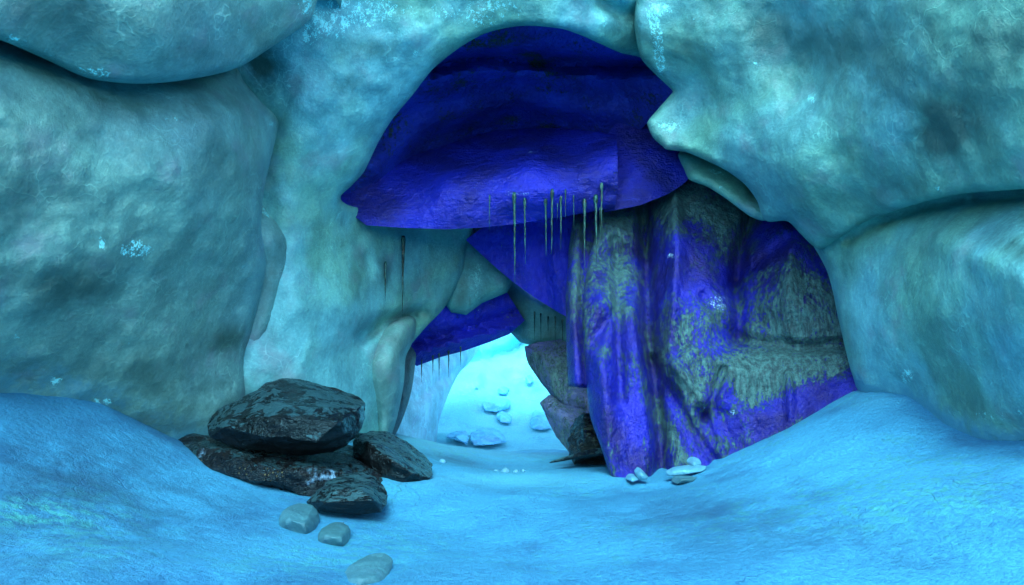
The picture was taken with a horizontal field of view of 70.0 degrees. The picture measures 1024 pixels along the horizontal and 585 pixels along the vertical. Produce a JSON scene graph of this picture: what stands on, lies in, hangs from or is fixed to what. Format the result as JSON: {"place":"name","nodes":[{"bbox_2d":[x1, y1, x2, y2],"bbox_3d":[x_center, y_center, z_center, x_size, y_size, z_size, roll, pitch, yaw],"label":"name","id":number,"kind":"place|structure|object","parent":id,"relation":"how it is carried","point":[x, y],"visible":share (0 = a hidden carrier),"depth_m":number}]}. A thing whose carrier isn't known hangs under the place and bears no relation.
{"place":"outdoors","nodes":[
{"label":"outdoors","id":0,"kind":"place"},
{"bbox_2d":[436,333,567,451],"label":"snow slope","id":1,"kind":"structure","parent":0,"point":[488,371],"depth_m":24.02},
{"bbox_2d":[447,431,468,444],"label":"rock","id":2,"kind":"object","parent":1,"relation":"on","point":[461,436],"visible":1,"depth_m":18.72},
{"bbox_2d":[469,427,505,445],"bbox_3d":[-0.631,3.819,19.489,0.983,0.267,2.747,0,-4,0],"label":"rock","id":3,"kind":"object","parent":1,"relation":"on","point":[482,436],"visible":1,"depth_m":19.15},
{"bbox_2d":[483,397,510,411],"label":"rock","id":4,"kind":"object","parent":1,"relation":"on","point":[496,404],"visible":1,"depth_m":23.12},
{"bbox_2d":[498,386,508,394],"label":"rock","id":5,"kind":"object","parent":1,"relation":"on","point":[503,390],"visible":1,"depth_m":24.60},
{"bbox_2d":[496,411,511,422],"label":"rock","id":6,"kind":"object","parent":1,"relation":"on","point":[503,417],"visible":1,"depth_m":22.25},
{"bbox_2d":[525,374,533,382],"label":"rock","id":7,"kind":"object","parent":1,"relation":"on","point":[529,378],"visible":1,"depth_m":25.98},
{"bbox_2d":[530,410,550,429],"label":"rock","id":8,"kind":"object","parent":1,"relation":"on","point":[538,420],"visible":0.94,"depth_m":21.27},
{"bbox_2d":[0,390,1023,584],"bbox_3d":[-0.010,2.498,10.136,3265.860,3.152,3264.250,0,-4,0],"label":"snow ground","id":9,"kind":"structure","parent":0,"point":[896,489],"depth_m":6.22},
{"bbox_2d":[0,40,277,438],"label":"ice wall","id":10,"kind":"structure","parent":9,"relation":"on","point":[132,263],"depth_m":7.53},
{"bbox_2d":[0,0,341,83],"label":"ice bulge","id":11,"kind":"object","parent":10,"relation":"attached to","point":[140,41],"visible":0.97,"depth_m":6.75},
{"bbox_2d":[178,433,382,496],"bbox_3d":[-2.744,2.112,9.093,2.757,0.725,2.684,0,-4,0],"label":"flat boulder","id":12,"kind":"object","parent":9,"relation":"on","point":[308,475],"visible":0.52,"depth_m":8.09},
{"bbox_2d":[207,378,365,455],"bbox_3d":[-2.721,1.482,9.032,1.818,0.821,2.459,0,-4,0],"label":"black boulder","id":13,"kind":"object","parent":12,"relation":"on","point":[295,417],"visible":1,"depth_m":8.18},
{"bbox_2d":[279,503,319,533],"bbox_3d":[-1.961,2.100,6.742,0.343,0.200,0.692,0,-4,0],"label":"rock","id":14,"kind":"object","parent":9,"relation":"on","point":[301,518],"visible":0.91,"depth_m":6.59},
{"bbox_2d":[318,522,350,545],"bbox_3d":[-1.539,2.102,6.338,0.255,0.139,0.612,0,-4,0],"label":"rock","id":15,"kind":"object","parent":9,"relation":"on","point":[336,533],"visible":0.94,"depth_m":6.19},
{"bbox_2d":[307,471,387,514],"bbox_3d":[-1.672,2.086,7.623,0.799,0.269,1.213,0,-4,0],"label":"striped boulder","id":16,"kind":"object","parent":9,"relation":"on","point":[358,493],"visible":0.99,"depth_m":7.20},
{"bbox_2d":[345,553,392,584],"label":"stone","id":17,"kind":"object","parent":9,"relation":"on","point":[371,568],"visible":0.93,"depth_m":5.09},
{"bbox_2d":[352,431,432,481],"bbox_3d":[-1.560,2.138,9.642,1.092,0.536,1.754,0,-4,0],"label":"striped boulder","id":18,"kind":"object","parent":9,"relation":"on","point":[388,455],"visible":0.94,"depth_m":9.17},
{"bbox_2d":[392,347,415,434],"bbox_3d":[-2.118,1.908,13.764,0.583,1.915,1.628,0,-4,0],"label":"ice fin","id":19,"kind":"object","parent":9,"relation":"on","point":[410,360],"visible":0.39,"depth_m":13.46},
{"bbox_2d":[397,346,479,441],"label":"tunnel wall","id":20,"kind":"structure","parent":9,"relation":"on","point":[426,402],"depth_m":18.26},
{"bbox_2d":[238,0,640,442],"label":"ice arch","id":21,"kind":"structure","parent":9,"relation":"on","point":[332,85],"depth_m":10.26},
{"bbox_2d":[250,205,286,340],"bbox_3d":[-3.769,-0.167,10.774,1.048,3.401,2.179,1,-4,-17],"label":"ice fold","id":22,"kind":"object","parent":21,"relation":"attached to","point":[274,242],"visible":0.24,"depth_m":10.01},
{"bbox_2d":[384,261,386,293],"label":"icicle","id":23,"kind":"object","parent":21,"relation":"hanging from","point":[385,263],"visible":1,"depth_m":12.29},
{"bbox_2d":[372,316,415,432],"bbox_3d":[-2.259,1.639,13.266,1.048,2.543,2.728,1,-4,-7],"label":"ice lobe","id":24,"kind":"object","parent":21,"relation":"attached to","point":[392,350],"visible":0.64,"depth_m":12.26},
{"bbox_2d":[401,236,405,311],"bbox_3d":[-1.892,-0.280,12.697,0.072,1.420,0.071,1,-4,-20],"label":"icicle","id":25,"kind":"object","parent":21,"relation":"hanging from","point":[403,239],"visible":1,"depth_m":12.69},
{"bbox_2d":[411,293,524,365],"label":"blue slab","id":26,"kind":"structure","parent":21,"relation":"attached to","point":[444,331],"depth_m":15.02},
{"bbox_2d":[507,282,565,344],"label":"ice beam","id":27,"kind":"structure","parent":26,"relation":"attached to","point":[527,304],"depth_m":15.92},
{"bbox_2d":[446,227,512,314],"bbox_3d":[-0.647,-0.710,15.196,1.641,2.398,1.830,0,-4,0],"label":"ice wedge","id":28,"kind":"object","parent":21,"relation":"attached to","point":[482,279],"visible":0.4,"depth_m":14.39},
{"bbox_2d":[341,26,672,228],"bbox_3d":[-0.305,-3.000,14.645,7.564,4.339,7.620,0,-4,0],"label":"rock overhang","id":29,"kind":"object","parent":21,"relation":"attached to","point":[533,115],"visible":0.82,"depth_m":12.29},
{"bbox_2d":[489,195,490,227],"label":"icicle","id":30,"kind":"object","parent":29,"relation":"hanging from","point":[489,210],"visible":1,"depth_m":11.60},
{"bbox_2d":[512,192,515,270],"bbox_3d":[0.033,-0.851,11.472,0.068,1.456,0.068,0,-4,0],"label":"icicle","id":31,"kind":"object","parent":29,"relation":"hanging from","point":[514,206],"visible":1,"depth_m":11.48},
{"bbox_2d":[523,198,525,263],"bbox_3d":[0.201,-0.972,11.504,0.046,1.043,0.046,0,-4,0],"label":"icicle","id":32,"kind":"object","parent":29,"relation":"hanging from","point":[524,201],"visible":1,"depth_m":11.51},
{"bbox_2d":[544,199,546,235],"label":"icicle","id":33,"kind":"object","parent":29,"relation":"hanging from","point":[545,202],"visible":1,"depth_m":11.60},
{"bbox_2d":[550,189,553,253],"bbox_3d":[0.634,-1.119,11.532,0.061,1.033,0.062,-2,-4,22],"label":"icicle","id":34,"kind":"object","parent":29,"relation":"hanging from","point":[552,193],"visible":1,"depth_m":11.53},
{"bbox_2d":[559,196,561,233],"bbox_3d":[0.779,-1.121,11.625,0.050,0.874,0.050,0,-4,0],"label":"icicle","id":35,"kind":"object","parent":29,"relation":"hanging from","point":[560,198],"visible":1,"depth_m":11.63},
{"bbox_2d":[582,199,586,264],"bbox_3d":[1.161,-0.928,11.674,0.066,1.147,0.064,1,-4,-20],"label":"icicle","id":36,"kind":"object","parent":29,"relation":"hanging from","point":[584,202],"visible":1,"depth_m":11.68},
{"bbox_2d":[593,195,597,263],"bbox_3d":[1.335,-0.988,11.625,0.076,1.143,0.073,-1,-4,20],"label":"icicle","id":37,"kind":"object","parent":29,"relation":"hanging from","point":[595,198],"visible":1,"depth_m":11.62},
{"bbox_2d":[599,207,600,241],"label":"icicle","id":38,"kind":"object","parent":29,"relation":"hanging from","point":[600,223],"visible":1,"depth_m":11.82},
{"bbox_2d":[600,183,602,228],"bbox_3d":[1.414,-1.306,11.518,0.053,0.855,0.053,2,-4,-22],"label":"icicle","id":39,"kind":"object","parent":29,"relation":"hanging from","point":[601,186],"visible":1,"depth_m":11.52},
{"bbox_2d":[604,123,687,211],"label":"blue slab","id":40,"kind":"structure","parent":29,"relation":"attached to","point":[650,168],"depth_m":12.07},
{"bbox_2d":[501,467,509,472],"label":"ice pebble","id":41,"kind":"object","parent":9,"relation":"on","point":[506,470],"visible":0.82,"depth_m":11.71},
{"bbox_2d":[540,395,588,451],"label":"violet slab","id":42,"kind":"structure","parent":9,"relation":"on","point":[560,417],"depth_m":14.32},
{"bbox_2d":[524,339,588,410],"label":"violet slab","id":43,"kind":"structure","parent":42,"relation":"on","point":[547,361],"depth_m":14.76},
{"bbox_2d":[549,448,602,462],"bbox_3d":[1.151,2.524,11.406,1.255,0.379,0.607,-1,-4,14],"label":"rock shard","id":44,"kind":"object","parent":9,"relation":"on","point":[590,453],"visible":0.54,"depth_m":11.36},
{"bbox_2d":[566,413,605,464],"bbox_3d":[1.415,2.458,12.321,0.989,0.804,1.904,0,-4,0],"label":"dark boulder","id":45,"kind":"object","parent":9,"relation":"on","point":[582,436],"visible":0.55,"depth_m":11.82},
{"bbox_2d":[626,474,638,481],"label":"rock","id":46,"kind":"object","parent":9,"relation":"on","point":[631,477],"visible":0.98,"depth_m":9.40},
{"bbox_2d":[634,467,647,479],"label":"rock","id":47,"kind":"object","parent":9,"relation":"on","point":[640,473],"visible":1,"depth_m":9.36},
{"bbox_2d":[671,475,695,483],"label":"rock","id":48,"kind":"object","parent":9,"relation":"on","point":[679,479],"visible":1,"depth_m":8.98},
{"bbox_2d":[666,465,705,475],"bbox_3d":[2.242,2.291,9.403,0.525,0.111,0.392,2,-4,-21],"label":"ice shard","id":49,"kind":"object","parent":9,"relation":"on","point":[680,470],"visible":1,"depth_m":9.29},
{"bbox_2d":[687,457,700,465],"bbox_3d":[2.403,2.237,9.661,0.170,0.085,0.381,0,-4,0],"label":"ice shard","id":50,"kind":"object","parent":49,"relation":"on","point":[693,461],"visible":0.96,"depth_m":9.58},
{"bbox_2d":[566,179,857,496],"bbox_3d":[3.812,0.315,13.144,5.423,7.726,7.312,-1,-4,13],"label":"rock curtain","id":51,"kind":"object","parent":9,"relation":"on","point":[703,325],"visible":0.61,"depth_m":10.59},
{"bbox_2d":[466,215,572,315],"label":"blue slab","id":52,"kind":"structure","parent":51,"relation":"attached to","point":[541,274],"depth_m":13.89},
{"bbox_2d":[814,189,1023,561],"bbox_3d":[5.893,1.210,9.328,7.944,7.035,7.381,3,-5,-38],"label":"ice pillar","id":53,"kind":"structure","parent":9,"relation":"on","point":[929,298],"depth_m":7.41},
{"bbox_2d":[634,0,1023,248],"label":"ice buttress","id":54,"kind":"structure","parent":53,"relation":"on","point":[820,124],"depth_m":8.27},
{"bbox_2d":[678,151,765,220],"bbox_3d":[3.390,-1.800,11.789,1.511,1.606,1.936,-1,-4,20],"label":"ice ledge","id":55,"kind":"object","parent":54,"relation":"attached to","point":[732,189],"visible":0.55,"depth_m":11.01}
]}

